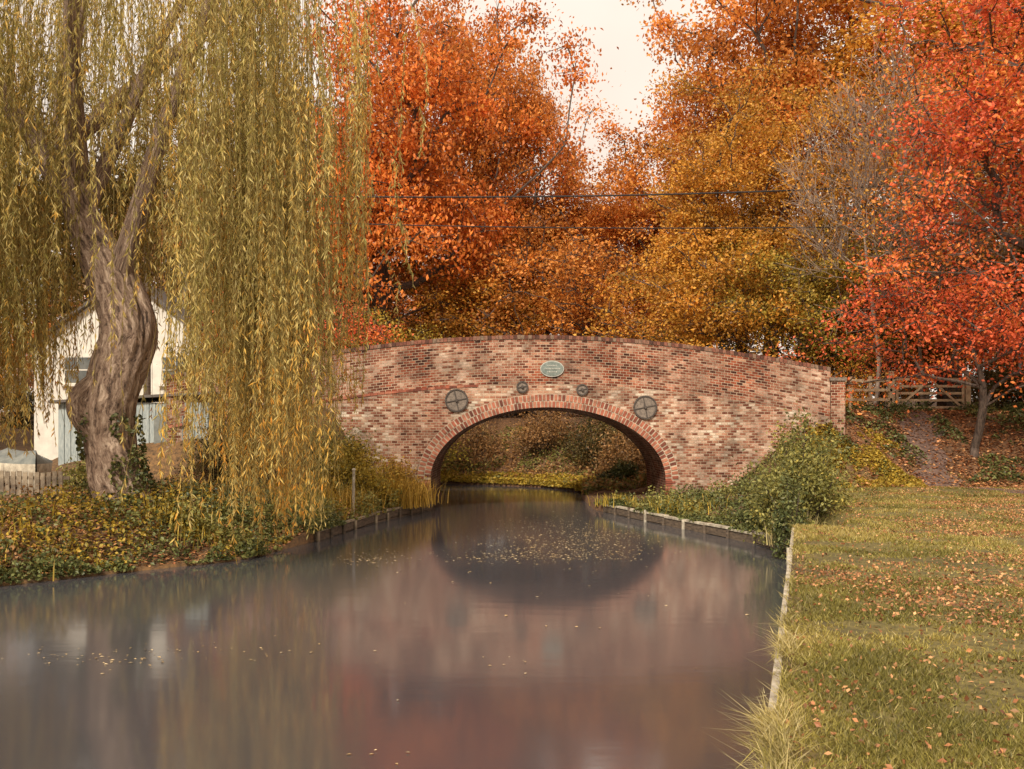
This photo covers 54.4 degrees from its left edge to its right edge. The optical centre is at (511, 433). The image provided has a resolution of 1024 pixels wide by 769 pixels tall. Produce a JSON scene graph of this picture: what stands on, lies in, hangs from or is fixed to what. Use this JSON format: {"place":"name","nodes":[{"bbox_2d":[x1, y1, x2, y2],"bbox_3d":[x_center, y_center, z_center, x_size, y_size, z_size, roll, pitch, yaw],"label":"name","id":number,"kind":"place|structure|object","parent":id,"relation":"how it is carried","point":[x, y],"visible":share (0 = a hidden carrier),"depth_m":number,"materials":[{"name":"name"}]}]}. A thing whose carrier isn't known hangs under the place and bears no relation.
{"place":"outdoors","nodes":[
{"label":"outdoors","id":0,"kind":"place"},
{"bbox_2d":[0,483,786,768],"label":"water","id":1,"kind":"structure","parent":0,"point":[644,676],"depth_m":10.97,"materials":[{"name":"grey liquid"}]},
{"bbox_2d":[2,515,747,763],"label":"floating leaves","id":2,"kind":"object","parent":1,"relation":"on","point":[470,571],"visible":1,"depth_m":19.70,"materials":[{"name":"brown plant"}]},
{"bbox_2d":[0,0,1018,411],"label":"sky","id":3,"kind":"structure","parent":0,"point":[631,66],"materials":[{"name":"white"}]},
{"bbox_2d":[0,401,1023,768],"bbox_3d":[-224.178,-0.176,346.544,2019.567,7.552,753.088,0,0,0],"label":"ground","id":4,"kind":"structure","parent":0,"point":[996,685],"depth_m":16.95,"materials":[{"name":"green plant"}]},
{"bbox_2d":[0,448,52,489],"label":"covered boat","id":5,"kind":"object","parent":4,"relation":"on","point":[30,462],"visible":0.61,"depth_m":26.29,"materials":[{"name":"fabric"}]},
{"bbox_2d":[0,471,69,495],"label":"picket fence","id":6,"kind":"object","parent":4,"relation":"on","point":[25,477],"visible":0.56,"depth_m":23.59,"materials":[{"name":"white wood"}]},
{"bbox_2d":[0,498,97,580],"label":"sedge clump","id":7,"kind":"object","parent":4,"relation":"on","point":[20,523],"visible":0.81,"depth_m":17.01,"materials":[{"name":"green plant"}]},
{"bbox_2d":[51,455,154,491],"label":"laurel bush","id":8,"kind":"object","parent":4,"relation":"on","point":[81,470],"visible":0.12,"depth_m":24.92,"materials":[{"name":"green plant"}]},
{"bbox_2d":[26,272,210,459],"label":"white cottage","id":9,"kind":"structure","parent":4,"relation":"on","point":[45,446],"depth_m":45.00,"materials":[{"name":"paint"}]},
{"bbox_2d":[60,356,182,385],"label":"windows and door","id":10,"kind":"structure","parent":9,"relation":"in","point":[83,368],"depth_m":44.93,"materials":[{"name":"grey glass"}]},
{"bbox_2d":[16,37,233,326],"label":"oak tree","id":11,"kind":"object","parent":4,"relation":"on","point":[115,215],"visible":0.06,"depth_m":56.44,"materials":[{"name":"brown plant"}]},
{"bbox_2d":[48,391,217,465],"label":"garden shed","id":12,"kind":"structure","parent":4,"relation":"on","point":[67,445],"depth_m":30.47,"materials":[{"name":"wood"}]},
{"bbox_2d":[143,215,150,394],"bbox_3d":[-14.000,-3.600,38.125,0.300,12.000,0.450,0,0,0],"label":"utility pole","id":13,"kind":"object","parent":4,"relation":"on","point":[147,391],"depth_m":38.10,"materials":[{"name":"brown wood"}]},
{"bbox_2d":[163,178,1023,228],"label":"overhead cables","id":14,"kind":"object","parent":13,"relation":"attached to","point":[602,196],"visible":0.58,"depth_m":38.90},
{"bbox_2d":[0,478,309,577],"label":"bank plants","id":15,"kind":"object","parent":4,"relation":"on","point":[174,549],"visible":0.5,"depth_m":18.57,"materials":[{"name":"green plant"}]},
{"bbox_2d":[0,513,346,584],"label":"bank plants","id":16,"kind":"object","parent":4,"relation":"on","point":[60,563],"visible":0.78,"depth_m":16.75,"materials":[{"name":"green plant"}]},
{"bbox_2d":[0,476,358,577],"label":"bank plants","id":17,"kind":"object","parent":4,"relation":"on","point":[56,526],"visible":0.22,"depth_m":18.92,"materials":[{"name":"green plant"}]},
{"bbox_2d":[121,487,262,561],"bbox_3d":[-6.227,1.685,19.416,2.679,1.329,3.176,0,0,0],"label":"sedge clump","id":18,"kind":"object","parent":4,"relation":"on","point":[184,526],"visible":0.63,"depth_m":19.17,"materials":[{"name":"green plant"}]},
{"bbox_2d":[0,461,395,577],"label":"leaf litter","id":19,"kind":"object","parent":4,"relation":"on","point":[63,509],"visible":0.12,"depth_m":18.26,"materials":[{"name":"orange plant"}]},
{"bbox_2d":[0,455,396,576],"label":"bank plants","id":20,"kind":"object","parent":4,"relation":"on","point":[62,502],"visible":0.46,"depth_m":18.48,"materials":[{"name":"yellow plant"}]},
{"bbox_2d":[0,0,429,546],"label":"weeping willow tree","id":21,"kind":"object","parent":4,"relation":"on","point":[102,400],"visible":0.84,"depth_m":17.89,"materials":[{"name":"yellow plant"}]},
{"bbox_2d":[172,408,290,485],"bbox_3d":[-8.103,0.260,29.500,3.652,2.577,3.513,0,0,0],"label":"laurel bush","id":22,"kind":"object","parent":4,"relation":"on","point":[198,466],"visible":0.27,"depth_m":28.86,"materials":[{"name":"green plant"}]},
{"bbox_2d":[58,2,434,345],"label":"oak tree","id":23,"kind":"object","parent":4,"relation":"on","point":[389,306],"visible":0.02,"depth_m":53.86,"materials":[{"name":"orange plant"}]},
{"bbox_2d":[155,279,366,372],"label":"hazel tree","id":24,"kind":"object","parent":4,"relation":"on","point":[229,347],"visible":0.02,"depth_m":41.25,"materials":[{"name":"orange plant"}]},
{"bbox_2d":[147,470,408,555],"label":"bank plants","id":25,"kind":"object","parent":4,"relation":"on","point":[224,532],"visible":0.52,"depth_m":21.75,"materials":[{"name":"green plant"}]},
{"bbox_2d":[202,289,413,366],"bbox_3d":[-8.597,-2.290,39.568,10.258,7.777,7.847,0,0,2],"label":"hazel tree","id":26,"kind":"object","parent":4,"relation":"on","point":[376,333],"visible":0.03,"depth_m":39.16,"materials":[{"name":"orange plant"}]},
{"bbox_2d":[275,484,368,519],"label":"sedge clump","id":27,"kind":"object","parent":4,"relation":"on","point":[334,504],"visible":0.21,"depth_m":24.69,"materials":[{"name":"green plant"}]},
{"bbox_2d":[283,416,381,479],"bbox_3d":[-5.534,0.399,30.301,3.033,2.480,2.783,0,0,-32],"label":"bramble bush","id":28,"kind":"object","parent":4,"relation":"on","point":[331,444],"visible":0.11,"depth_m":30.16,"materials":[{"name":"green plant"}]},
{"bbox_2d":[303,472,394,515],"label":"sedge clump","id":29,"kind":"object","parent":4,"relation":"on","point":[346,495],"visible":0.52,"depth_m":26.59,"materials":[{"name":"green plant"}]},
{"bbox_2d":[352,468,355,514],"bbox_3d":[-4.131,1.550,26.000,0.113,1.301,0.105,0,0,0],"label":"mooring post","id":30,"kind":"object","parent":4,"relation":"on","point":[353,482],"visible":0.83,"depth_m":25.97,"materials":[{"name":"wood"}]},
{"bbox_2d":[302,430,408,500],"bbox_3d":[-4.418,0.920,28.421,3.294,2.032,2.474,0,0,24],"label":"bramble bush","id":31,"kind":"object","parent":4,"relation":"on","point":[346,467],"visible":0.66,"depth_m":28.26,"materials":[{"name":"green plant"}]},
{"bbox_2d":[315,503,430,540],"bbox_3d":[-3.592,2.485,26.708,0.397,0.831,9.216,0,0,11],"label":"timber bank edging","id":32,"kind":"object","parent":4,"relation":"on","point":[355,524],"visible":0.49,"depth_m":26.13,"materials":[{"name":"wood"}]},
{"bbox_2d":[143,0,620,347],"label":"oak tree","id":33,"kind":"object","parent":4,"relation":"on","point":[420,211],"visible":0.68,"depth_m":47.51,"materials":[{"name":"orange plant"}]},
{"bbox_2d":[368,450,425,498],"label":"bramble bush","id":34,"kind":"object","parent":4,"relation":"on","point":[393,465],"visible":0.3,"depth_m":30.11,"materials":[{"name":"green plant"}]},
{"bbox_2d":[368,470,432,508],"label":"sedge clump","id":35,"kind":"object","parent":4,"relation":"on","point":[414,497],"visible":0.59,"depth_m":28.97,"materials":[{"name":"yellow plant"}]},
{"bbox_2d":[316,306,488,468],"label":"hazel tree","id":36,"kind":"object","parent":4,"relation":"on","point":[376,317],"visible":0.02,"depth_m":43.41,"materials":[{"name":"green plant"}]},
{"bbox_2d":[407,476,448,505],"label":"sedge clump","id":37,"kind":"object","parent":4,"relation":"on","point":[433,500],"visible":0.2,"depth_m":30.46,"materials":[{"name":"yellow plant"}]},
{"bbox_2d":[443,417,518,461],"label":"hedgerow bush","id":38,"kind":"object","parent":4,"relation":"on","point":[484,442],"visible":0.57,"depth_m":49.84,"materials":[{"name":"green plant"}]},
{"bbox_2d":[385,251,585,423],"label":"hazel tree","id":39,"kind":"object","parent":4,"relation":"on","point":[454,303],"visible":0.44,"depth_m":50.96,"materials":[{"name":"orange plant"}]},
{"bbox_2d":[376,0,596,323],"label":"oak tree","id":40,"kind":"object","parent":4,"relation":"on","point":[488,166],"visible":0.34,"depth_m":55.59,"materials":[{"name":"orange plant"}]},
{"bbox_2d":[166,335,846,498],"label":"brick arch bridge","id":41,"kind":"structure","parent":4,"relation":"on","point":[682,415],"depth_m":31.80,"materials":[{"name":"brick"}]},
{"bbox_2d":[0,166,1023,429],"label":"distant trees","id":42,"kind":"object","parent":4,"relation":"on","point":[30,386],"visible":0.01,"depth_m":64.50,"materials":[{"name":"orange plant"}]},
{"bbox_2d":[396,103,637,417],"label":"oak tree","id":43,"kind":"object","parent":4,"relation":"on","point":[582,198],"visible":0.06,"depth_m":60.97,"materials":[{"name":"orange plant"}]},
{"bbox_2d":[440,469,595,490],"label":"bank plants","id":44,"kind":"object","parent":4,"relation":"on","point":[517,479],"visible":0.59,"depth_m":45.32,"materials":[{"name":"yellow plant"}]},
{"bbox_2d":[498,334,578,419],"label":"hedgerow bush","id":45,"kind":"object","parent":4,"relation":"on","point":[514,414],"visible":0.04,"depth_m":55.80,"materials":[{"name":"brown plant"}]},
{"bbox_2d":[499,411,580,454],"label":"hedgerow bush","id":46,"kind":"object","parent":4,"relation":"on","point":[539,437],"visible":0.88,"depth_m":47.60,"materials":[{"name":"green plant"}]},
{"bbox_2d":[441,417,646,494],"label":"bank plants","id":47,"kind":"object","parent":4,"relation":"on","point":[571,468],"visible":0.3,"depth_m":46.11,"materials":[{"name":"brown plant"}]},
{"bbox_2d":[443,197,659,417],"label":"hazel tree","id":48,"kind":"object","parent":4,"relation":"on","point":[533,249],"visible":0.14,"depth_m":52.14,"materials":[{"name":"orange plant"}]},
{"bbox_2d":[453,192,673,419],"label":"hazel tree","id":49,"kind":"object","parent":4,"relation":"on","point":[577,296],"visible":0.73,"depth_m":47.56,"materials":[{"name":"orange plant"}]},
{"bbox_2d":[553,414,626,466],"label":"hedgerow bush","id":50,"kind":"object","parent":4,"relation":"on","point":[583,451],"visible":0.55,"depth_m":45.18,"materials":[{"name":"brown plant"}]},
{"bbox_2d":[499,95,698,341],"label":"beech tree","id":51,"kind":"object","parent":4,"relation":"on","point":[606,217],"visible":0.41,"depth_m":59.05,"materials":[{"name":"orange plant"}]},
{"bbox_2d":[586,427,645,474],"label":"hedgerow bush","id":52,"kind":"object","parent":4,"relation":"on","point":[611,458],"visible":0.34,"depth_m":41.63,"materials":[{"name":"brown plant"}]},
{"bbox_2d":[588,493,643,507],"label":"sedge clump","id":53,"kind":"object","parent":4,"relation":"on","point":[609,498],"visible":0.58,"depth_m":30.07,"materials":[{"name":"yellow plant"}]},
{"bbox_2d":[593,458,639,485],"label":"hedgerow bush","id":54,"kind":"object","parent":4,"relation":"on","point":[620,470],"visible":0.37,"depth_m":38.54,"materials":[{"name":"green plant"}]},
{"bbox_2d":[557,301,677,418],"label":"hedgerow bush","id":55,"kind":"object","parent":4,"relation":"on","point":[647,340],"visible":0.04,"depth_m":47.48,"materials":[{"name":"orange plant"}]},
{"bbox_2d":[613,436,645,464],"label":"hedgerow bush","id":56,"kind":"object","parent":4,"relation":"on","point":[634,445],"depth_m":40.17,"materials":[{"name":"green plant"}]},
{"bbox_2d":[642,493,729,515],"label":"sedge clump","id":57,"kind":"object","parent":4,"relation":"on","point":[658,509],"visible":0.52,"depth_m":26.83,"materials":[{"name":"green plant"}]},
{"bbox_2d":[593,498,788,547],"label":"trailing plants","id":58,"kind":"object","parent":4,"relation":"on","point":[649,509],"visible":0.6,"depth_m":25.30,"materials":[{"name":"green plant"}]},
{"bbox_2d":[603,505,788,563],"bbox_3d":[4.393,2.491,24.509,0.955,0.817,12.363,0,0,-11],"label":"concrete bank edging","id":59,"kind":"object","parent":4,"relation":"on","point":[699,526],"visible":0.43,"depth_m":24.58,"materials":[{"name":"grey concrete"}]},
{"bbox_2d":[599,429,814,531],"bbox_3d":[5.990,0.941,25.105,6.534,2.610,13.067,0,0,0],"label":"ivy ground cover","id":60,"kind":"object","parent":4,"relation":"on","point":[743,516],"visible":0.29,"depth_m":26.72,"materials":[{"name":"green plant"}]},
{"bbox_2d":[573,221,846,391],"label":"hazel tree","id":61,"kind":"object","parent":4,"relation":"on","point":[692,321],"visible":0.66,"depth_m":40.95,"materials":[{"name":"orange plant"}]},
{"bbox_2d":[620,48,878,352],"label":"beech tree","id":62,"kind":"object","parent":4,"relation":"on","point":[713,213],"visible":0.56,"depth_m":43.96,"materials":[{"name":"orange plant"}]},
{"bbox_2d":[584,0,959,357],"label":"beech tree","id":63,"kind":"object","parent":4,"relation":"on","point":[773,40],"visible":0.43,"depth_m":51.04,"materials":[{"name":"orange plant"}]},
{"bbox_2d":[704,523,841,768],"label":"bank edge grass","id":64,"kind":"structure","parent":4,"relation":"on","point":[771,732],"depth_m":5.34,"materials":[{"name":"plant"}]},
{"bbox_2d":[761,527,794,768],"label":"concrete canal wall","id":65,"kind":"structure","parent":4,"relation":"on","point":[773,684],"depth_m":7.19,"materials":[{"name":"beige concrete"}]},
{"bbox_2d":[767,453,808,558],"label":"waterside bush","id":66,"kind":"object","parent":4,"relation":"on","point":[784,514],"visible":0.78,"depth_m":18.89,"materials":[{"name":"green plant"}]},
{"bbox_2d":[764,511,835,546],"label":"sedge clump","id":67,"kind":"object","parent":4,"relation":"on","point":[772,536],"visible":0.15,"depth_m":19.38,"materials":[{"name":"plant"}]},
{"bbox_2d":[732,400,868,544],"bbox_3d":[5.858,0.790,20.561,2.537,2.977,3.058,0,0,0],"label":"waterside bush","id":68,"kind":"object","parent":4,"relation":"on","point":[807,469],"visible":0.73,"depth_m":20.28,"materials":[{"name":"green plant"}]},
{"bbox_2d":[758,412,862,508],"bbox_3d":[6.517,0.690,21.958,2.016,2.482,2.653,0,0,0],"label":"waterside bush","id":69,"kind":"object","parent":4,"relation":"on","point":[799,443],"visible":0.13,"depth_m":21.90,"materials":[{"name":"green plant"}]},
{"bbox_2d":[696,215,952,377],"bbox_3d":[11.972,-4.647,40.577,11.398,8.641,8.719,0,0,31],"label":"hazel tree","id":70,"kind":"object","parent":4,"relation":"on","point":[823,290],"visible":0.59,"depth_m":39.71,"materials":[{"name":"green plant"}]},
{"bbox_2d":[786,346,887,406],"bbox_3d":[12.524,-2.177,39.965,6.396,2.942,4.382,0,0,-20],"label":"hedgerow bush","id":71,"kind":"object","parent":4,"relation":"on","point":[858,393],"visible":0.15,"depth_m":39.82,"materials":[{"name":"brown plant"}]},
{"bbox_2d":[804,422,927,487],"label":"slope grass","id":72,"kind":"structure","parent":4,"relation":"on","point":[891,473],"depth_m":30.71,"materials":[{"name":"yellow plant"}]},
{"bbox_2d":[845,376,891,407],"bbox_3d":[12.447,-1.450,36.583,3.005,1.300,0.145,0,0,0],"label":"rail fence","id":73,"kind":"object","parent":4,"relation":"on","point":[869,399],"visible":0.39,"depth_m":36.51,"materials":[{"name":"brown wood"}]},
{"bbox_2d":[722,0,1023,409],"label":"oak tree","id":74,"kind":"object","parent":4,"relation":"on","point":[860,42],"visible":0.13,"depth_m":47.67,"materials":[{"name":"orange plant"}]},
{"bbox_2d":[759,14,1013,406],"bbox_3d":[13.681,-7.975,37.014,8.977,15.450,9.907,0,0,-16],"label":"birch tree","id":75,"kind":"object","parent":4,"relation":"on","point":[861,192],"visible":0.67,"depth_m":37.10,"materials":[{"name":"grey plant"}]},
{"bbox_2d":[766,235,1011,407],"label":"hazel tree","id":76,"kind":"object","parent":4,"relation":"on","point":[924,359],"visible":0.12,"depth_m":43.35,"materials":[{"name":"red plant"}]},
{"bbox_2d":[765,167,1023,457],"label":"maple tree","id":77,"kind":"object","parent":4,"relation":"on","point":[971,335],"visible":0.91,"depth_m":31.57,"materials":[{"name":"red plant"}]},
{"bbox_2d":[769,451,1023,768],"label":"lawn grass","id":78,"kind":"structure","parent":4,"relation":"on","point":[989,737],"depth_m":7.08,"materials":[{"name":"green plant"}]},
{"bbox_2d":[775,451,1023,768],"bbox_3d":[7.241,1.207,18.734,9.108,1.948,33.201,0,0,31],"label":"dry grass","id":79,"kind":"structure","parent":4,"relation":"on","point":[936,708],"depth_m":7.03,"materials":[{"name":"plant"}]},
{"bbox_2d":[777,37,1023,404],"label":"birch tree","id":80,"kind":"object","parent":4,"relation":"on","point":[925,305],"visible":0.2,"depth_m":40.24,"materials":[{"name":"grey plant"}]},
{"bbox_2d":[780,407,1023,487],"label":"leaf litter","id":81,"kind":"object","parent":4,"relation":"on","point":[947,412],"visible":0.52,"depth_m":32.21,"materials":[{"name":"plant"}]},
{"bbox_2d":[782,468,1023,768],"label":"fallen leaves","id":82,"kind":"object","parent":4,"relation":"on","point":[957,678],"visible":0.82,"depth_m":10.43,"materials":[{"name":"orange plant"}]},
{"bbox_2d":[801,189,1023,405],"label":"hazel tree","id":83,"kind":"object","parent":4,"relation":"on","point":[946,286],"visible":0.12,"depth_m":41.34,"materials":[{"name":"red plant"}]},
{"bbox_2d":[818,400,1023,482],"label":"slope ivy","id":84,"kind":"object","parent":4,"relation":"on","point":[1018,411],"visible":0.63,"depth_m":32.83,"materials":[{"name":"green plant"}]},
{"bbox_2d":[821,0,1023,363],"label":"maple tree","id":85,"kind":"object","parent":4,"relation":"on","point":[994,128],"visible":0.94,"depth_m":31.20,"materials":[{"name":"red plant"}]},
{"bbox_2d":[888,371,970,409],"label":"wooden gate","id":86,"kind":"structure","parent":4,"relation":"on","point":[966,392],"depth_m":36.58,"materials":[{"name":"brown wood"}]},
{"bbox_2d":[864,0,1023,278],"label":"oak tree","id":87,"kind":"object","parent":4,"relation":"on","point":[999,175],"visible":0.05,"depth_m":47.56,"materials":[{"name":"red plant"}]},
{"bbox_2d":[941,349,1023,408],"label":"hedgerow bush","id":88,"kind":"object","parent":4,"relation":"on","point":[991,383],"visible":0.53,"depth_m":37.04,"materials":[{"name":"brown plant"}]},
{"bbox_2d":[972,223,1023,393],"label":"hazel tree","id":89,"kind":"object","parent":4,"relation":"on","point":[1020,255],"visible":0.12,"depth_m":40.12,"materials":[{"name":"red plant"}]},
{"bbox_2d":[894,410,1023,493],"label":"dirt path","id":90,"kind":"structure","parent":0,"point":[924,446],"depth_m":31.89,"materials":[{"name":"brown soil"}]}
]}

